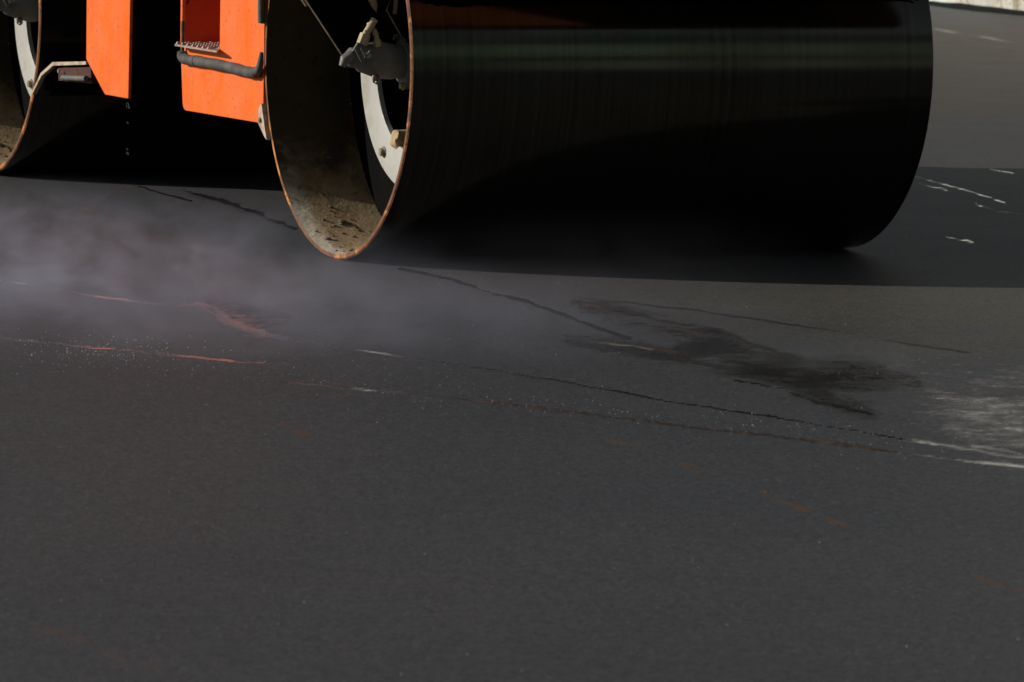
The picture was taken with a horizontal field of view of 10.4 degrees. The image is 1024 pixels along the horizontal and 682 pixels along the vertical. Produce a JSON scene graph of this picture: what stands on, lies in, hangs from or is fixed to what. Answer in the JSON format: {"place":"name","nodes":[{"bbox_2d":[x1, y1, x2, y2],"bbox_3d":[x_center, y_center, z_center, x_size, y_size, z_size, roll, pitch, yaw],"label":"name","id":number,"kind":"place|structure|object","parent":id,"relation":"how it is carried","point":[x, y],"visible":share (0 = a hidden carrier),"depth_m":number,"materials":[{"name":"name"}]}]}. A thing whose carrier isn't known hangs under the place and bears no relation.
{"place":"outdoors","nodes":[
{"label":"outdoors","id":0,"kind":"place"},
{"bbox_2d":[0,5,1023,681],"bbox_3d":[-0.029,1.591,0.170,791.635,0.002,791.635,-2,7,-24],"label":"asphalt ground","id":1,"kind":"structure","parent":0,"point":[236,505],"depth_m":12.84,"materials":[{"name":"grey asphalt"}]},
{"bbox_2d":[0,0,932,258],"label":"road roller","id":2,"kind":"object","parent":1,"relation":"on","point":[370,129],"visible":1,"depth_m":17.30,"materials":[{"name":"metal"}]},
{"bbox_2d":[0,158,1018,674],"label":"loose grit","id":3,"kind":"object","parent":1,"relation":"on","point":[364,384],"visible":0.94,"depth_m":14.24,"materials":[{"name":"grey gravel"}]},
{"bbox_2d":[929,1,1023,14],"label":"curb","id":4,"kind":"structure","parent":1,"relation":"on","point":[964,6],"depth_m":34.35,"materials":[{"name":"grey concrete"}]},
{"bbox_2d":[929,0,1023,10],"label":"whitewashed wall","id":5,"kind":"structure","parent":1,"relation":"on","point":[1014,4],"depth_m":34.27,"materials":[{"name":"paint"}]}
]}

